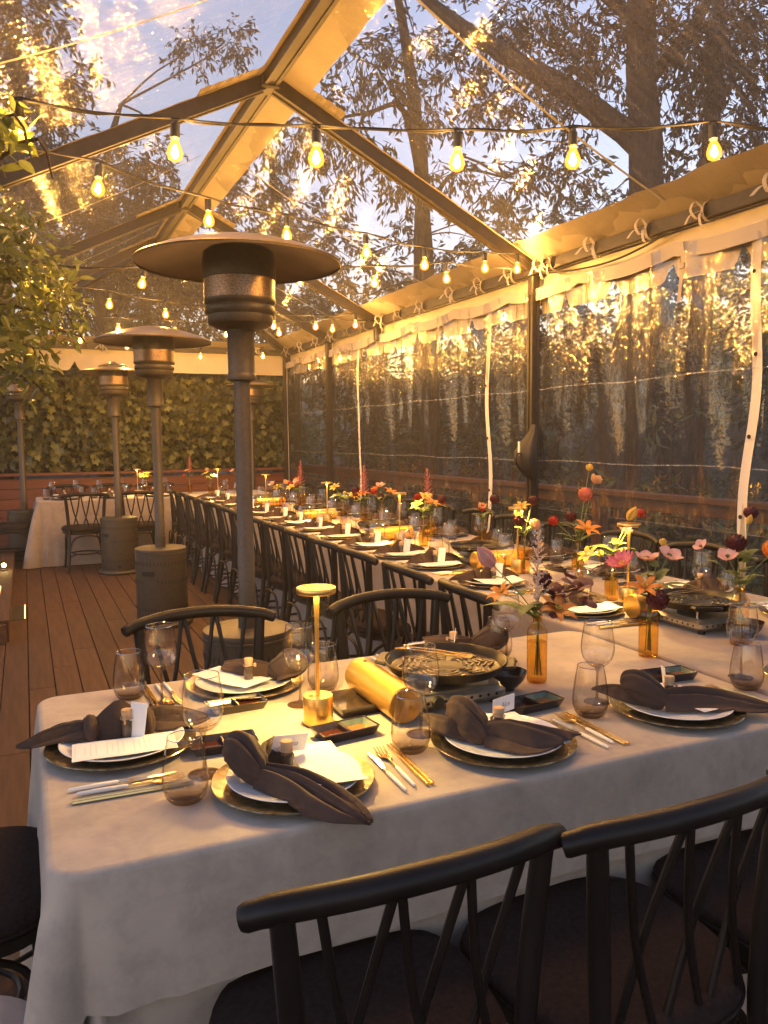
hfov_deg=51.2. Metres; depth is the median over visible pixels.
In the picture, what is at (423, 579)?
cross back chair
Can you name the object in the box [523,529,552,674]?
astilbe
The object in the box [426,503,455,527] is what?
cross back chair
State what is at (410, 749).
tumbler
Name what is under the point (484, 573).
napkin
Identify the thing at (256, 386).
patio heater
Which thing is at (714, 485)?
undergrowth
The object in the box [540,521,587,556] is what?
cross back chair
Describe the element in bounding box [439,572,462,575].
chopsticks
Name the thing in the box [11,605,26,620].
deck light
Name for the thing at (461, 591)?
cross back chair
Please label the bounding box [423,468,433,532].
astilbe
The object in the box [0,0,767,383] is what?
sky
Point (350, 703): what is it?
sauce dish
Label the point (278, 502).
gas stove
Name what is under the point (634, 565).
napkin
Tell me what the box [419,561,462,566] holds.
menu card
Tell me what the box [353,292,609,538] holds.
tree
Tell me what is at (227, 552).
cross back chair
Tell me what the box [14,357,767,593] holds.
ground
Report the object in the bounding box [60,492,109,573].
cross back chair
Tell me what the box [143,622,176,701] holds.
wine glass
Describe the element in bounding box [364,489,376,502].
ranunculus
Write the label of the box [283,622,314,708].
wine glass
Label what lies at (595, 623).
table knife
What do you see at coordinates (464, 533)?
charger plate
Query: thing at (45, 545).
tablecloth
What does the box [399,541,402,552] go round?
spice vial
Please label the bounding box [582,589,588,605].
spice vial
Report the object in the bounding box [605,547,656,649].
daisy
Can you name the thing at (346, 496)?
ranunculus
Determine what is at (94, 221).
tree
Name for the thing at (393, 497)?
cross back chair
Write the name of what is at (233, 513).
cross back chair
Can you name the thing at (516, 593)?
chopsticks
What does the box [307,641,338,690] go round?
tumbler
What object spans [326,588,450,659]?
cross back chair
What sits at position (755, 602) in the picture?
chopsticks
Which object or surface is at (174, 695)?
table knife
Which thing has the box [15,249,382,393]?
tree
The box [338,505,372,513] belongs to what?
napkin
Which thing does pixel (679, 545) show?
cross back chair
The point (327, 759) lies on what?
menu card
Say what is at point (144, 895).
tablecloth
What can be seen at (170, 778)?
table fork
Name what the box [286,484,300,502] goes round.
lily
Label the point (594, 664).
wine glass
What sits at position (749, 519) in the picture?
tulip
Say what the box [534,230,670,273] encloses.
power cord
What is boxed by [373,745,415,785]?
table fork
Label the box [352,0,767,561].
tree
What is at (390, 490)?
lily
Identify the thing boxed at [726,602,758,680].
wine glass
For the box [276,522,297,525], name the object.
charger plate
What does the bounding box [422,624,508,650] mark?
napkin
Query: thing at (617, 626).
chopsticks
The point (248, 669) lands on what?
spice vial
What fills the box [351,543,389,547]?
dinner plate
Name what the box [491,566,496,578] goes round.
spice vial
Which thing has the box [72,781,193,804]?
chopsticks
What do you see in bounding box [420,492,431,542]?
lily
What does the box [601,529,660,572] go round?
cross back chair
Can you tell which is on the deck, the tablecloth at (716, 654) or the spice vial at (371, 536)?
the tablecloth at (716, 654)
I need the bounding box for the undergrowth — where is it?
[14,143,767,595]
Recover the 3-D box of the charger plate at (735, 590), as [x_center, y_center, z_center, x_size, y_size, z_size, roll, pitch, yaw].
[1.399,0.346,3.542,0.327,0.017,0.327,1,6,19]
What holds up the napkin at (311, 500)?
on the dinner plate
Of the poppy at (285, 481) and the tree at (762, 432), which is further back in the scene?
the tree at (762, 432)
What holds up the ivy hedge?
on the ground
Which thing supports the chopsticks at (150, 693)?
on the tablecloth at (144, 895)
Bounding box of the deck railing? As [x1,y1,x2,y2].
[296,464,767,595]
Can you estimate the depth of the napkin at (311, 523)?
6.06 m
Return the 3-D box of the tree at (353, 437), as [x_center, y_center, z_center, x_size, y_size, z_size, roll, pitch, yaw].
[0.649,-1.118,13.285,4.763,6.644,3.119,-1,5,-6]
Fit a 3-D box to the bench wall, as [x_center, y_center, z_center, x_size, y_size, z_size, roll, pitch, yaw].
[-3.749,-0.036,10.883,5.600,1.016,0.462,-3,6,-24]
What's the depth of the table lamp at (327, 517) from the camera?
6.53 m
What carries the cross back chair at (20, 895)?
on the deck
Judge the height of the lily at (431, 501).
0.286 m
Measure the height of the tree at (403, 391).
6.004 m
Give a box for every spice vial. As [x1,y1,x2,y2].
[120,708,132,737]
[243,657,255,679]
[279,738,293,765]
[369,533,373,542]
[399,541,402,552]
[432,550,437,561]
[446,631,457,642]
[490,705,505,719]
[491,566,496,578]
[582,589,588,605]
[663,675,677,688]
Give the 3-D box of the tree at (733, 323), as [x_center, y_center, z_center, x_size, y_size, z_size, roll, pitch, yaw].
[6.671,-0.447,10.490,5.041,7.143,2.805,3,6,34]
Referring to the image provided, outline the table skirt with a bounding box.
[83,826,752,1023]
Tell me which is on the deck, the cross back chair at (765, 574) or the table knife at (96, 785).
the cross back chair at (765, 574)
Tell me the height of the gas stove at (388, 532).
0.094 m
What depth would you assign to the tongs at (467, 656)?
2.18 m
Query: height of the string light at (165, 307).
0.244 m
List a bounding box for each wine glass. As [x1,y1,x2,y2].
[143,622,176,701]
[181,669,223,769]
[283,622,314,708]
[402,641,438,729]
[581,619,614,705]
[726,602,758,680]
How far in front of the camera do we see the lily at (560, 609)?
2.22 m
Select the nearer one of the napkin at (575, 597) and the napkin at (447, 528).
the napkin at (575, 597)
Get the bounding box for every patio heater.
[0,371,49,561]
[76,361,138,574]
[93,326,211,629]
[131,232,340,668]
[223,380,277,489]
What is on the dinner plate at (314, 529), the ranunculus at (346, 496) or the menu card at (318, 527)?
the menu card at (318, 527)
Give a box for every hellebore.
[268,481,282,499]
[376,482,386,509]
[635,550,700,650]
[637,545,683,588]
[692,539,744,638]
[718,548,750,639]
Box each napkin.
[16,700,209,748]
[196,492,222,497]
[209,494,233,500]
[220,648,307,680]
[221,496,235,504]
[222,730,373,824]
[228,502,260,507]
[253,504,275,511]
[262,507,296,516]
[269,491,291,495]
[271,514,312,522]
[285,493,307,499]
[294,517,335,528]
[295,496,325,503]
[319,523,358,535]
[321,501,351,507]
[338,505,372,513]
[338,534,390,544]
[362,509,397,519]
[373,540,424,553]
[401,517,435,525]
[407,547,458,563]
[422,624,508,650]
[423,695,580,754]
[426,522,467,534]
[449,567,518,581]
[471,530,510,541]
[525,544,576,555]
[553,591,607,606]
[590,557,644,572]
[591,669,767,713]
[681,571,734,590]
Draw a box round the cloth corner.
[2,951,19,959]
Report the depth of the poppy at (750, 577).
2.63 m
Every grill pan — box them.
[253,494,280,498]
[293,504,330,510]
[357,520,403,527]
[374,642,515,683]
[450,540,509,552]
[660,588,746,612]
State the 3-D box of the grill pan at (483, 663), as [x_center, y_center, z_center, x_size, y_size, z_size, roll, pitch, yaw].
[0.165,0.406,2.154,0.332,0.030,0.355,-6,7,-44]
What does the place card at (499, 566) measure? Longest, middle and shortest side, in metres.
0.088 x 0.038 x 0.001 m
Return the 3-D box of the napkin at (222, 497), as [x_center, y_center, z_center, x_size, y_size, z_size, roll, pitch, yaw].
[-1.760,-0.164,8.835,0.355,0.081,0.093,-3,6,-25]
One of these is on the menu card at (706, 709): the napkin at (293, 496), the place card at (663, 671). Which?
the place card at (663, 671)
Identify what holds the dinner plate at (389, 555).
on the charger plate at (381, 555)
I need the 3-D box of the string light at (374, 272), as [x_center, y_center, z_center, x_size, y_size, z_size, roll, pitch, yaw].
[-0.918,-1.627,5.438,4.089,0.234,0.320,-1,5,-10]
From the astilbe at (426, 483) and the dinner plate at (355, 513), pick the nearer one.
the astilbe at (426, 483)
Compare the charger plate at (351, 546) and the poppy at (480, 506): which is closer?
the poppy at (480, 506)
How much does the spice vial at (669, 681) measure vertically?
0.074 m
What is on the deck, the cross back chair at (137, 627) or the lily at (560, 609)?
the cross back chair at (137, 627)
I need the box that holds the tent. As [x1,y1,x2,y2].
[0,0,767,591]
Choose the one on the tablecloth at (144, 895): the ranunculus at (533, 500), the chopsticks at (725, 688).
the chopsticks at (725, 688)
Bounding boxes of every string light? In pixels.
[0,96,767,168]
[3,142,530,271]
[6,313,367,336]
[10,261,522,286]
[35,328,281,358]
[61,284,373,328]
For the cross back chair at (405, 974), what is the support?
on the deck
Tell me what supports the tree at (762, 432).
on the ground
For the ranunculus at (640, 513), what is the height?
0.368 m
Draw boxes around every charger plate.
[43,726,195,770]
[185,674,302,699]
[210,749,374,815]
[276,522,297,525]
[295,528,332,531]
[318,535,363,539]
[337,512,371,515]
[345,542,393,548]
[374,551,424,558]
[404,561,464,569]
[425,532,467,536]
[431,713,577,768]
[458,578,525,588]
[525,554,572,559]
[544,602,624,617]
[580,567,646,575]
[609,697,746,728]
[663,586,739,593]
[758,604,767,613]
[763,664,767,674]
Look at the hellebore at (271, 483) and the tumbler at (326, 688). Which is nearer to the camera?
the tumbler at (326, 688)
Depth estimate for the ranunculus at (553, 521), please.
3.71 m
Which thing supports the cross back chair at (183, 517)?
on the deck
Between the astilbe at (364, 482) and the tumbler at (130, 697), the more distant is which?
the astilbe at (364, 482)
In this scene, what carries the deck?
on the ground
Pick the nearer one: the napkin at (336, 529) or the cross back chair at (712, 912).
the cross back chair at (712, 912)
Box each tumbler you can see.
[113,648,145,700]
[162,730,208,805]
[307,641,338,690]
[391,690,430,754]
[486,615,511,656]
[548,539,564,563]
[572,662,608,718]
[730,639,763,690]
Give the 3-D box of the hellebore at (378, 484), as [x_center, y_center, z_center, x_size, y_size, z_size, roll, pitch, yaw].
[-0.011,-0.075,6.326,0.083,0.330,0.123,3,6,33]
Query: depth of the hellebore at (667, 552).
2.52 m
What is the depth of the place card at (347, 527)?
5.58 m
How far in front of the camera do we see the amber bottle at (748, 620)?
2.65 m
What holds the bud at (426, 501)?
in the amber bottle
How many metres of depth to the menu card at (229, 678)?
2.25 m
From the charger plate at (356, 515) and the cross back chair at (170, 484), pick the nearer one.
the charger plate at (356, 515)
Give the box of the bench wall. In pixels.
[0,467,301,547]
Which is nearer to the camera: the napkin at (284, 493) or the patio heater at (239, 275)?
the patio heater at (239, 275)
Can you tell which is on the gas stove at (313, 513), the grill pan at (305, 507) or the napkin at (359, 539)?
the grill pan at (305, 507)
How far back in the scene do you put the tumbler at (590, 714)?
1.99 m
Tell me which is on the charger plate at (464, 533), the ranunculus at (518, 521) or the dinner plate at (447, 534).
the dinner plate at (447, 534)
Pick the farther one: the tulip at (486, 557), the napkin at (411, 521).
the napkin at (411, 521)
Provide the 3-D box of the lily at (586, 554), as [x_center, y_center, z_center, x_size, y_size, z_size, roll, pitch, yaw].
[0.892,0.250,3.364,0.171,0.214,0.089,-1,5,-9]
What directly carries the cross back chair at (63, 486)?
on the deck
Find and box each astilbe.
[186,455,192,488]
[296,460,304,510]
[353,465,368,502]
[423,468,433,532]
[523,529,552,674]
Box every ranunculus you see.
[342,493,357,502]
[351,487,364,505]
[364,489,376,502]
[377,493,383,519]
[413,493,425,542]
[429,495,445,537]
[429,502,444,531]
[474,504,488,539]
[481,494,499,521]
[513,516,525,546]
[520,495,538,537]
[529,570,551,675]
[548,516,577,563]
[564,487,592,579]
[565,511,578,579]
[608,509,644,595]
[646,589,669,649]
[726,533,746,608]
[735,506,759,638]
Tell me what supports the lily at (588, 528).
in the amber bottle
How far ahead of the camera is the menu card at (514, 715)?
1.91 m
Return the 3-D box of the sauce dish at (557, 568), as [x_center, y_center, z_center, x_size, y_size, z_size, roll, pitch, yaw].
[0.902,0.292,4.160,0.080,0.023,0.150,-3,6,-30]
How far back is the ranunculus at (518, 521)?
4.03 m
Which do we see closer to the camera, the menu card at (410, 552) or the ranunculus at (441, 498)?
the menu card at (410, 552)
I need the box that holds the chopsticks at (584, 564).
[568,563,599,566]
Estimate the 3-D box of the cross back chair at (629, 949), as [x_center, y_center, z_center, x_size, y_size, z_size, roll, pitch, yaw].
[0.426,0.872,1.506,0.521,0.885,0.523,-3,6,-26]
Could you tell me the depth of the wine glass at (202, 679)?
1.65 m
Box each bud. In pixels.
[422,500,428,536]
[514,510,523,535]
[574,464,594,579]
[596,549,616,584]
[635,538,666,650]
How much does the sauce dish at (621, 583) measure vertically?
0.023 m
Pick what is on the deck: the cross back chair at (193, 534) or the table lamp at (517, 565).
the cross back chair at (193, 534)
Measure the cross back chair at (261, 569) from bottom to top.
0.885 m
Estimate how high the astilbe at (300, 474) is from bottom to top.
0.474 m
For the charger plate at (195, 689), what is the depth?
2.18 m
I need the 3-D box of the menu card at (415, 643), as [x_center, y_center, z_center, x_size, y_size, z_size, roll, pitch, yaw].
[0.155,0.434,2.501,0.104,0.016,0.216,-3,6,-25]
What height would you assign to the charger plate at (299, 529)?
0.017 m
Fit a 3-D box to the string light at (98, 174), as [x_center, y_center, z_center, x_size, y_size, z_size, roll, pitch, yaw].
[-0.424,-1.583,4.398,0.244,0.289,4.276,4,7,42]
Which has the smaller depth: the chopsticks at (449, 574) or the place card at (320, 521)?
the chopsticks at (449, 574)
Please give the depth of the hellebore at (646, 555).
2.53 m
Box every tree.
[0,0,115,510]
[0,92,95,413]
[12,12,260,486]
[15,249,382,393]
[60,217,226,485]
[180,142,387,490]
[245,0,607,527]
[276,254,568,528]
[300,346,482,512]
[303,205,531,519]
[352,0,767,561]
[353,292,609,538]
[414,301,670,570]
[519,251,767,573]
[538,156,732,574]
[607,0,767,579]
[708,284,767,423]
[730,386,767,463]
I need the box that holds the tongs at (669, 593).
[667,590,702,594]
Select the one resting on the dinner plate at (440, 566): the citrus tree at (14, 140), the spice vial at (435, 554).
the spice vial at (435, 554)
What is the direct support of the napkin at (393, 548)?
on the dinner plate at (389, 555)
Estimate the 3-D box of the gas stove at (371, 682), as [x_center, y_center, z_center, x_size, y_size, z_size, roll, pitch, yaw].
[0.116,0.453,2.132,0.360,0.094,0.293,-3,6,-24]
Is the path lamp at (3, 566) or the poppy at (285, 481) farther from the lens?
the path lamp at (3, 566)
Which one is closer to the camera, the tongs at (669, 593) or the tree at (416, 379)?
the tongs at (669, 593)
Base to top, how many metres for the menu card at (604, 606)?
0.006 m
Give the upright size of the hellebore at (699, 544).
0.334 m
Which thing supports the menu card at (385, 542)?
on the dinner plate at (354, 544)
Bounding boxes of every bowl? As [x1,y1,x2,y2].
[493,666,526,691]
[728,617,764,637]
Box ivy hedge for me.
[0,316,302,473]
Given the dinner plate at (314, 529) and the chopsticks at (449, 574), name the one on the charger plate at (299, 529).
the dinner plate at (314, 529)
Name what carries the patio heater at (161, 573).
on the deck
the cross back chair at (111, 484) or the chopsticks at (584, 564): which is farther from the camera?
the cross back chair at (111, 484)
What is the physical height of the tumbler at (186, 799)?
0.129 m
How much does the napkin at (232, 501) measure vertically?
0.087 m
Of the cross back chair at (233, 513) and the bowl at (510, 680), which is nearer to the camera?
the bowl at (510, 680)
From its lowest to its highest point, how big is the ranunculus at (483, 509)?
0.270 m
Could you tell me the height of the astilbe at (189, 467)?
0.475 m
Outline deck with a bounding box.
[0,561,741,1023]
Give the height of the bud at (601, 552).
0.199 m
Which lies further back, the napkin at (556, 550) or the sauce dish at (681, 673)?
the napkin at (556, 550)
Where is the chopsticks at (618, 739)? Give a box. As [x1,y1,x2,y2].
[563,712,629,745]
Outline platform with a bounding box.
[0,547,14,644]
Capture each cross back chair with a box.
[0,522,30,551]
[0,826,40,999]
[46,484,88,495]
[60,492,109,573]
[92,483,132,492]
[121,490,163,543]
[121,605,276,684]
[135,482,173,492]
[168,489,194,549]
[176,492,200,557]
[185,494,215,582]
[192,498,229,591]
[204,501,237,601]
[209,823,566,1023]
[214,505,237,604]
[228,510,259,604]
[253,517,286,609]
[262,521,304,623]
[283,528,340,653]
[302,483,314,496]
[305,535,362,663]
[318,485,333,503]
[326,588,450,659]
[331,488,349,508]
[335,545,410,660]
[353,491,371,509]
[376,494,397,515]
[381,560,433,651]
[395,498,422,519]
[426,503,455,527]
[437,578,501,636]
[460,775,767,1023]
[462,508,496,535]
[495,514,533,547]
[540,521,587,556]
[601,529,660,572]
[652,769,767,973]
[667,541,741,586]
[755,556,767,596]
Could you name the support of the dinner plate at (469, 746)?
on the charger plate at (442, 744)
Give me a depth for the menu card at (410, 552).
4.63 m
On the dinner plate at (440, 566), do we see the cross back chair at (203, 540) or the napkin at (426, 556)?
the napkin at (426, 556)
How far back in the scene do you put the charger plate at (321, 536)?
5.47 m
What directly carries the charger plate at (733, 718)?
on the tablecloth at (144, 895)
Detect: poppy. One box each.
[271,479,288,505]
[472,502,486,539]
[577,473,602,577]
[741,540,767,638]
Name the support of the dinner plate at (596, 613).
on the charger plate at (618, 611)
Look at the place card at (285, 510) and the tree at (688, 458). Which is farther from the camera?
the tree at (688, 458)
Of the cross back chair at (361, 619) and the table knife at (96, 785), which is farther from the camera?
the cross back chair at (361, 619)
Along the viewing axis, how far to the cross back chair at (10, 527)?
9.15 m
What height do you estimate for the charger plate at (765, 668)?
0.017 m
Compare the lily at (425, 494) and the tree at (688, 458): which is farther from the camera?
the tree at (688, 458)
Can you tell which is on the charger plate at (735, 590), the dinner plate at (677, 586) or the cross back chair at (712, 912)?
the dinner plate at (677, 586)
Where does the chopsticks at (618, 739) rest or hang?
on the tablecloth at (144, 895)
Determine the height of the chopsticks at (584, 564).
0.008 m
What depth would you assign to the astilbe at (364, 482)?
6.06 m
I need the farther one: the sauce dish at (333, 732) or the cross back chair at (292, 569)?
the cross back chair at (292, 569)
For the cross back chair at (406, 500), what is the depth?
7.56 m
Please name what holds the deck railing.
on the deck
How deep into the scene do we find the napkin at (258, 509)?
7.39 m
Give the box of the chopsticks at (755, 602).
[744,600,767,604]
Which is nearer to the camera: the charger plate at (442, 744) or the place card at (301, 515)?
the charger plate at (442, 744)
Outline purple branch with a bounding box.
[533,572,599,671]
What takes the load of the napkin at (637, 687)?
on the dinner plate at (691, 716)
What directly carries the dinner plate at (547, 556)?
on the charger plate at (561, 557)
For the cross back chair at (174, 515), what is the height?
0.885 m
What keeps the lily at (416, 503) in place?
in the amber bottle
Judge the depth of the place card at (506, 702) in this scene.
1.88 m
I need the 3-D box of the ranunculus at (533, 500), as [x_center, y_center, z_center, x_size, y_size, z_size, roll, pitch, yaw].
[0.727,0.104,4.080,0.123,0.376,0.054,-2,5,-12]
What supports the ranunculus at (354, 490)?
in the amber bottle
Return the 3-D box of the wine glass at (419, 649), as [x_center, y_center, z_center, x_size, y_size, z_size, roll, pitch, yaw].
[0.086,0.416,1.876,0.087,0.213,0.087,-2,6,-21]
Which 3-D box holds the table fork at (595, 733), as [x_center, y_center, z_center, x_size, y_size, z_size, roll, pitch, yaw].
[0.476,0.512,1.906,0.026,0.010,0.207,-3,6,-24]
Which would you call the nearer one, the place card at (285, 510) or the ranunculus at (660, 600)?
the ranunculus at (660, 600)
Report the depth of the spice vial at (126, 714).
1.81 m
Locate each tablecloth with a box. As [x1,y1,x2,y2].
[20,631,767,1023]
[22,494,185,568]
[181,490,767,695]
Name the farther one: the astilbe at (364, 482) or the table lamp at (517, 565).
the astilbe at (364, 482)
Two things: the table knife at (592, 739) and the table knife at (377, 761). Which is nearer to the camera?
the table knife at (377, 761)
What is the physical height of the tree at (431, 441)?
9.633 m
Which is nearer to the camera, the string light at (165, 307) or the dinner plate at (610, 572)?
the dinner plate at (610, 572)
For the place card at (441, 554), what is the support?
on the menu card at (440, 563)
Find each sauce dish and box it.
[187,729,258,756]
[204,693,267,715]
[310,715,379,743]
[331,688,381,717]
[509,690,564,714]
[543,564,572,572]
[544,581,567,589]
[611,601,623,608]
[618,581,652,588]
[640,665,697,682]
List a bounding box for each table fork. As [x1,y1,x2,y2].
[77,772,184,795]
[155,683,174,704]
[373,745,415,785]
[434,570,469,573]
[555,712,613,743]
[596,618,642,624]
[743,602,767,606]
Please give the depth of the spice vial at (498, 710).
1.80 m
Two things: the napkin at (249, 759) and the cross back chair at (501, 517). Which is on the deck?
the cross back chair at (501, 517)
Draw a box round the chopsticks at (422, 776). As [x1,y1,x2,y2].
[386,743,434,785]
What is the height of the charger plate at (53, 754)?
0.017 m
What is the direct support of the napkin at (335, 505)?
on the dinner plate
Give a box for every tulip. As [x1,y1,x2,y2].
[477,547,538,674]
[583,507,637,594]
[738,515,757,619]
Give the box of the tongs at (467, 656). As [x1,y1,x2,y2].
[395,646,472,658]
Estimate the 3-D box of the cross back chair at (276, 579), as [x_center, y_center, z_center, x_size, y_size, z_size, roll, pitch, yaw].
[-0.584,0.497,5.644,0.523,0.885,0.521,-3,6,-25]
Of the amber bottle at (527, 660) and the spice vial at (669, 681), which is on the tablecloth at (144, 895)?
the amber bottle at (527, 660)
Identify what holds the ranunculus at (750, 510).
in the amber bottle at (748, 620)
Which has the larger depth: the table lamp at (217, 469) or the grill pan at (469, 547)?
the table lamp at (217, 469)
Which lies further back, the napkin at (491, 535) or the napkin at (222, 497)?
the napkin at (222, 497)
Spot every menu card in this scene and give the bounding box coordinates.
[72,731,177,762]
[192,666,271,687]
[286,519,310,522]
[293,741,368,784]
[303,526,332,528]
[327,534,358,536]
[357,540,391,545]
[387,550,424,554]
[404,641,424,645]
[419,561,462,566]
[475,575,524,583]
[488,712,571,742]
[567,602,622,612]
[583,564,600,568]
[660,683,716,711]
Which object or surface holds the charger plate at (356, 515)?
on the tablecloth at (716, 654)
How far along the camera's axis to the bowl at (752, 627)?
2.75 m
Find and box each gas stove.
[254,497,285,506]
[296,508,336,518]
[345,658,504,723]
[359,525,413,539]
[453,548,523,568]
[624,593,745,634]
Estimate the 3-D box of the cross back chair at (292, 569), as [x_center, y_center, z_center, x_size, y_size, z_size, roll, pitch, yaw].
[-0.378,0.538,5.179,0.523,0.885,0.521,-3,6,-25]
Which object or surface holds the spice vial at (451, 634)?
on the dinner plate
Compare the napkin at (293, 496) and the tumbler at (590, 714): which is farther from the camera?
the napkin at (293, 496)
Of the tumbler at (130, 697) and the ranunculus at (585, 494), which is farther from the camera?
the ranunculus at (585, 494)
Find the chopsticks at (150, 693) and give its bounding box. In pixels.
[140,684,158,705]
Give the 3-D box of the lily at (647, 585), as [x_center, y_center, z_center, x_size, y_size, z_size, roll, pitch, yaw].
[0.804,0.320,2.491,0.100,0.241,0.116,-3,6,-24]
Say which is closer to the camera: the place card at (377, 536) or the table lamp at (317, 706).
the table lamp at (317, 706)
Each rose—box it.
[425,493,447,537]
[518,518,540,540]
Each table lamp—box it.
[133,469,140,495]
[213,468,220,492]
[261,474,269,505]
[296,584,335,726]
[321,482,332,522]
[392,492,406,542]
[508,506,527,573]
[617,522,640,601]
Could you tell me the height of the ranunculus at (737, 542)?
0.353 m
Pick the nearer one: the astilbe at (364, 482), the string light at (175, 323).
the astilbe at (364, 482)
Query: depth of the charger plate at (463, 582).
3.71 m
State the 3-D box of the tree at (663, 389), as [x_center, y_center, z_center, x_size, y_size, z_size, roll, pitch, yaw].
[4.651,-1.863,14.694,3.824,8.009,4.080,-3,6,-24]
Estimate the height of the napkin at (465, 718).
0.094 m
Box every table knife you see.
[67,771,176,791]
[163,682,182,703]
[367,752,406,791]
[432,570,465,573]
[550,718,608,748]
[586,619,631,624]
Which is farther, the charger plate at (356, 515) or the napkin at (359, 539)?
the charger plate at (356, 515)
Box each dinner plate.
[58,726,183,761]
[195,676,291,693]
[226,751,361,802]
[300,526,333,530]
[322,533,360,537]
[345,512,368,514]
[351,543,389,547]
[379,550,423,557]
[411,560,460,567]
[426,531,463,535]
[445,713,561,757]
[465,580,520,585]
[525,550,565,557]
[568,601,618,614]
[585,564,639,573]
[623,686,733,720]
[668,581,732,591]
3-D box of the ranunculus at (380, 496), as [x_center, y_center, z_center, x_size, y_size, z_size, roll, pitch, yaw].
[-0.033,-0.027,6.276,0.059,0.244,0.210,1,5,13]
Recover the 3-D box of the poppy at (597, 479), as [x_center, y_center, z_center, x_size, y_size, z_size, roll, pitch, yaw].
[0.963,0.068,3.763,0.113,0.502,0.095,0,5,10]
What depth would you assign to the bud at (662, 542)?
2.52 m
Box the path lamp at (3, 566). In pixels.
[1,563,7,570]
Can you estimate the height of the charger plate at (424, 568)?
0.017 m
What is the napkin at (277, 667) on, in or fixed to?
on the dinner plate at (216, 687)
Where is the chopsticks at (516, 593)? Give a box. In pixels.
[502,592,536,595]
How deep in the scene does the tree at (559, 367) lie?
11.89 m
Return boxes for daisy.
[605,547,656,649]
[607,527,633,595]
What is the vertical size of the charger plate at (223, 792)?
0.017 m
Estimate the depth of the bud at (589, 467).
3.73 m
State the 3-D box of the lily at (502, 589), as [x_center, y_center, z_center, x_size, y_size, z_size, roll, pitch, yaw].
[0.359,0.333,2.276,0.156,0.263,0.086,3,7,36]
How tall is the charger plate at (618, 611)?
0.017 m
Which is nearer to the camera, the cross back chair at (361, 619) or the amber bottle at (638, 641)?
the amber bottle at (638, 641)
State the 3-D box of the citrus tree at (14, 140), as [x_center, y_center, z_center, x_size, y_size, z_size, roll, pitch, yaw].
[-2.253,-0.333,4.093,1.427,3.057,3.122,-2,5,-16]
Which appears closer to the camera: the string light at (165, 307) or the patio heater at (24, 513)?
the string light at (165, 307)
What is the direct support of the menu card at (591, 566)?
on the dinner plate at (610, 572)
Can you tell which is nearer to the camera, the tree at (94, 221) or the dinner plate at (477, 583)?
the dinner plate at (477, 583)
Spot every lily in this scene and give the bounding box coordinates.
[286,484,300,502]
[329,483,343,506]
[357,490,368,508]
[381,487,396,516]
[410,498,440,542]
[411,499,434,521]
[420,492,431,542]
[486,581,539,674]
[514,501,530,569]
[516,595,576,674]
[573,520,600,572]
[577,546,614,594]
[620,574,665,650]
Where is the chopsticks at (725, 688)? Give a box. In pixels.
[716,685,767,701]
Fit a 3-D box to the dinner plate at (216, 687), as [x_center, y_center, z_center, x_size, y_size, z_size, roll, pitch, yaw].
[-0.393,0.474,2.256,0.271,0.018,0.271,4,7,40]
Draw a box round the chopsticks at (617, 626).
[598,622,652,628]
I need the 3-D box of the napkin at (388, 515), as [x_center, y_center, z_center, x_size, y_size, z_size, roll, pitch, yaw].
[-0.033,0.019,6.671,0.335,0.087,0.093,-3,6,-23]
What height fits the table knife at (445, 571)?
0.009 m
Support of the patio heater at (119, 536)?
on the deck
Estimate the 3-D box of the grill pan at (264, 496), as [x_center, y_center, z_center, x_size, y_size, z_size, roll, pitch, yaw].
[-1.233,-0.157,8.341,0.355,0.030,0.332,-6,7,-44]
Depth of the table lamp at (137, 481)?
9.97 m
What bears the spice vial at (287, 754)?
on the dinner plate at (238, 785)
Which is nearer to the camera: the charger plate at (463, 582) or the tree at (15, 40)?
the charger plate at (463, 582)
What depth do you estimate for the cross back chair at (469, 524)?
6.49 m
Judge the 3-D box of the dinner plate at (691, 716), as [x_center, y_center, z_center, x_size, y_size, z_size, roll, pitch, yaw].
[0.739,0.486,2.027,0.271,0.018,0.271,-2,6,-19]
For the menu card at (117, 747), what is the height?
0.002 m
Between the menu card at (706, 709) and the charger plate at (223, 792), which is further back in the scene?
the menu card at (706, 709)
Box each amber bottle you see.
[527,623,546,683]
[638,607,658,657]
[730,587,749,645]
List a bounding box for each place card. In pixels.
[129,702,147,736]
[265,503,268,511]
[271,733,308,751]
[283,507,287,515]
[298,512,302,520]
[318,517,322,526]
[345,523,350,533]
[374,531,380,541]
[403,539,410,551]
[438,547,445,561]
[492,693,514,715]
[495,563,502,576]
[661,665,665,686]
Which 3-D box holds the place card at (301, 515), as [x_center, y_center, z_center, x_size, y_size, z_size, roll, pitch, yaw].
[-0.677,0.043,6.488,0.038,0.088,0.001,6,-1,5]
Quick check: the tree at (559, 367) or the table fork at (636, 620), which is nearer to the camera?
the table fork at (636, 620)
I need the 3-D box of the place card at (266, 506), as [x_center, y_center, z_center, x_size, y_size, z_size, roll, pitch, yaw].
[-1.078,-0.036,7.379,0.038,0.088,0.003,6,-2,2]
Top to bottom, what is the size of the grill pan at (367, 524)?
0.030 m
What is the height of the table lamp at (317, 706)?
0.338 m
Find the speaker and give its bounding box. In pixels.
[514,424,539,480]
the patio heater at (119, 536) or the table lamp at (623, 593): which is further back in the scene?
the patio heater at (119, 536)

